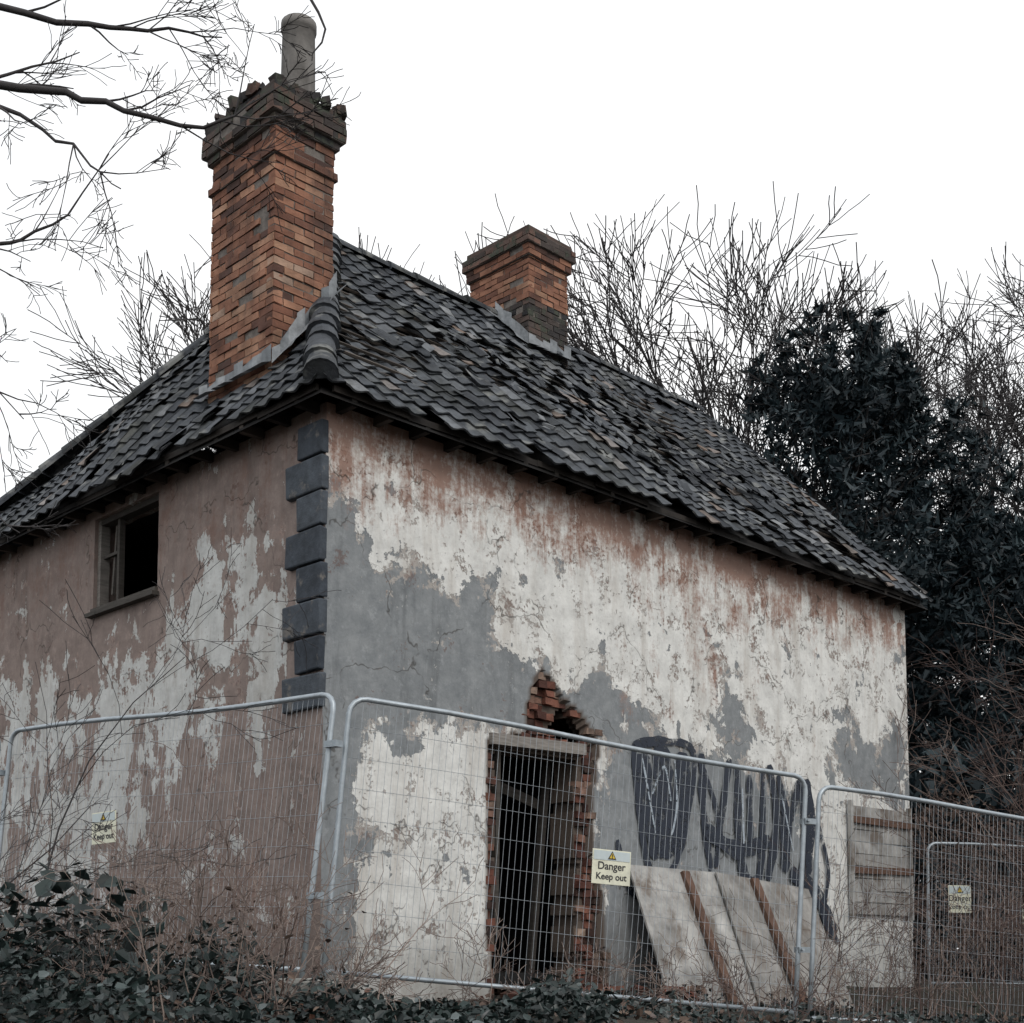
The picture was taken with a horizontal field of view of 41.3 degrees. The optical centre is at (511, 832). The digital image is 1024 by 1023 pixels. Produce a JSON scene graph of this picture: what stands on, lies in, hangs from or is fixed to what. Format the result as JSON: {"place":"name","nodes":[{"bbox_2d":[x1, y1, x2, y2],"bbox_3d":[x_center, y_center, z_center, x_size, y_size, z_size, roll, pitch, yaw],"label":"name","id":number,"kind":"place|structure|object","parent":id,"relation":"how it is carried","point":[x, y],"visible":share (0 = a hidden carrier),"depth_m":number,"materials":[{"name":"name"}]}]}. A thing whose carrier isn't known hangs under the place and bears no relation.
{"place":"outdoors","nodes":[
{"label":"outdoors","id":0,"kind":"place"},
{"bbox_2d":[0,0,1023,948],"label":"sky","id":1,"kind":"structure","parent":0,"point":[554,109],"materials":[{"name":"white"}]},
{"bbox_2d":[2,962,1023,1022],"bbox_3d":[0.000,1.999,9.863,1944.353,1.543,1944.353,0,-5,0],"label":"ground","id":2,"kind":"structure","parent":0,"point":[1015,1004],"depth_m":15.72,"materials":[{"name":"brown soil"}]},
{"bbox_2d":[0,862,239,972],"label":"ivy","id":3,"kind":"object","parent":2,"relation":"on","point":[43,887],"visible":0.94,"depth_m":7.61,"materials":[{"name":"green plant"}]},
{"bbox_2d":[0,543,341,1013],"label":"elder sapling","id":4,"kind":"object","parent":2,"relation":"on","point":[59,826],"visible":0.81,"depth_m":8.31,"materials":[{"name":"brown plant"}]},
{"bbox_2d":[0,692,342,997],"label":"steel fence","id":5,"kind":"object","parent":2,"relation":"on","point":[329,744],"visible":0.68,"depth_m":9.97,"materials":[{"name":"metal"}]},
{"bbox_2d":[0,740,4,775],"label":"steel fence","id":6,"kind":"object","parent":5,"relation":"on","point":[2,772],"visible":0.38,"depth_m":11.59,"materials":[{"name":"metal"}]},
{"bbox_2d":[92,810,117,844],"bbox_3d":[-3.184,-0.041,10.634,0.300,0.250,0.053,-6,-7,36],"label":"warning sign","id":7,"kind":"object","parent":5,"relation":"attached to","point":[97,818],"visible":0.77,"depth_m":10.61,"materials":[{"name":"beige plastic"}]},
{"bbox_2d":[0,0,360,541],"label":"overhanging tree","id":8,"kind":"object","parent":2,"relation":"on","point":[37,87],"visible":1,"depth_m":6.37,"materials":[{"name":"brown plant"}]},
{"bbox_2d":[0,884,366,1022],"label":"withered leaves","id":9,"kind":"object","parent":2,"relation":"on","point":[291,976],"visible":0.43,"depth_m":7.77,"materials":[{"name":"plant"}]},
{"bbox_2d":[0,707,483,1022],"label":"bramble bush","id":10,"kind":"object","parent":2,"relation":"on","point":[358,979],"visible":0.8,"depth_m":7.79,"materials":[{"name":"brown plant"}]},
{"bbox_2d":[27,216,572,452],"bbox_3d":[-3.363,-4.365,25.360,9.754,14.627,13.122,0,-5,0],"label":"bare tree","id":11,"kind":"object","parent":2,"relation":"on","point":[176,320],"visible":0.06,"depth_m":22.59,"materials":[{"name":"brown plant"}]},
{"bbox_2d":[0,898,622,1022],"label":"ivy undergrowth","id":12,"kind":"object","parent":2,"relation":"on","point":[544,1004],"visible":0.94,"depth_m":7.62,"materials":[{"name":"green plant"}]},
{"bbox_2d":[0,13,932,1003],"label":"derelict cottage","id":13,"kind":"structure","parent":2,"relation":"on","point":[494,495],"depth_m":13.11,"materials":[{"name":"paint"}]},
{"bbox_2d":[84,494,158,618],"bbox_3d":[-3.787,-2.726,13.446,0.245,1.025,1.320,5,-7,-45],"label":"window frame","id":14,"kind":"structure","parent":13,"relation":"in","point":[103,607],"depth_m":13.66,"materials":[{"name":"brown wood"}]},
{"bbox_2d":[848,800,914,919],"bbox_3d":[4.589,0.355,16.851,1.460,1.430,0.062,5,-7,-45],"label":"boarded window","id":15,"kind":"structure","parent":13,"relation":"in","point":[894,854],"depth_m":16.81,"materials":[{"name":"grey wood"}]},
{"bbox_2d":[1,989,1023,1022],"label":"fallen leaves","id":16,"kind":"object","parent":2,"relation":"on","point":[683,1019],"visible":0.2,"depth_m":10.04,"materials":[{"name":"brown plant"}]},
{"bbox_2d":[309,697,825,1022],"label":"steel fence","id":17,"kind":"object","parent":2,"relation":"on","point":[798,948],"visible":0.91,"depth_m":10.04,"materials":[{"name":"metal"}]},
{"bbox_2d":[591,848,630,885],"bbox_3d":[0.737,0.259,10.176,0.330,0.260,0.053,6,-7,-25],"label":"warning sign","id":18,"kind":"object","parent":17,"relation":"attached to","point":[611,867],"visible":1,"depth_m":10.16,"materials":[{"name":"beige plastic"}]},
{"bbox_2d":[429,909,957,1022],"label":"bramble bush","id":19,"kind":"object","parent":2,"relation":"on","point":[675,988],"visible":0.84,"depth_m":9.44,"materials":[{"name":"brown plant"}]},
{"bbox_2d":[439,181,1023,703],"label":"bare tree","id":20,"kind":"object","parent":2,"relation":"on","point":[705,391],"visible":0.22,"depth_m":28.79,"materials":[{"name":"brown plant"}]},
{"bbox_2d":[630,865,854,1007],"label":"leaning boards","id":21,"kind":"object","parent":2,"relation":"on","point":[786,911],"visible":0.54,"depth_m":14.08,"materials":[{"name":"grey wood"}]},
{"bbox_2d":[566,978,1023,1022],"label":"ground ivy","id":22,"kind":"object","parent":2,"relation":"on","point":[630,1005],"visible":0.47,"depth_m":10.48,"materials":[{"name":"green plant"}]},
{"bbox_2d":[687,824,1023,1022],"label":"bramble bush","id":23,"kind":"object","parent":2,"relation":"on","point":[916,972],"visible":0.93,"depth_m":11.79,"materials":[{"name":"brown plant"}]},
{"bbox_2d":[713,300,1023,884],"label":"yew tree","id":24,"kind":"object","parent":2,"relation":"on","point":[833,386],"visible":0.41,"depth_m":26.75,"materials":[{"name":"green plant"}]},
{"bbox_2d":[741,242,1023,702],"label":"bare tree","id":25,"kind":"object","parent":2,"relation":"on","point":[1018,432],"visible":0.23,"depth_m":31.39,"materials":[{"name":"brown plant"}]},
{"bbox_2d":[807,785,1023,1022],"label":"steel fence","id":26,"kind":"object","parent":2,"relation":"on","point":[817,842],"visible":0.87,"depth_m":11.45,"materials":[{"name":"metal"}]},
{"bbox_2d":[811,317,1023,520],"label":"bare tree","id":27,"kind":"object","parent":2,"relation":"on","point":[937,393],"visible":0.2,"depth_m":33.56,"materials":[{"name":"brown plant"}]},
{"bbox_2d":[838,554,1023,1006],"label":"hawthorn thicket","id":28,"kind":"object","parent":2,"relation":"on","point":[1021,782],"visible":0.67,"depth_m":16.85,"materials":[{"name":"brown plant"}]},
{"bbox_2d":[898,460,1023,927],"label":"yew tree","id":29,"kind":"object","parent":2,"relation":"on","point":[965,499],"visible":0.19,"depth_m":28.04,"materials":[{"name":"green plant"}]},
{"bbox_2d":[909,722,1023,979],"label":"hedge","id":30,"kind":"object","parent":2,"relation":"on","point":[978,785],"visible":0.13,"depth_m":21.62,"materials":[{"name":"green plant"}]},
{"bbox_2d":[912,775,1023,982],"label":"dead bracken","id":31,"kind":"object","parent":2,"relation":"on","point":[957,845],"visible":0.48,"depth_m":19.18,"materials":[{"name":"brown plant"}]},
{"bbox_2d":[926,842,1023,984],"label":"steel fence","id":32,"kind":"object","parent":2,"relation":"on","point":[928,866],"visible":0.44,"depth_m":17.81,"materials":[{"name":"metal"}]},
{"bbox_2d":[948,885,972,912],"bbox_3d":[5.868,0.866,17.811,0.362,0.360,0.053,1,-5,-13],"label":"warning sign","id":33,"kind":"object","parent":32,"relation":"attached to","point":[965,897],"visible":0.79,"depth_m":17.79,"materials":[{"name":"beige plastic"}]},
{"bbox_2d":[941,811,1023,1013],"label":"hawthorn thicket","id":34,"kind":"object","parent":2,"relation":"on","point":[1017,837],"visible":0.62,"depth_m":14.18,"materials":[{"name":"brown plant"}]}
]}

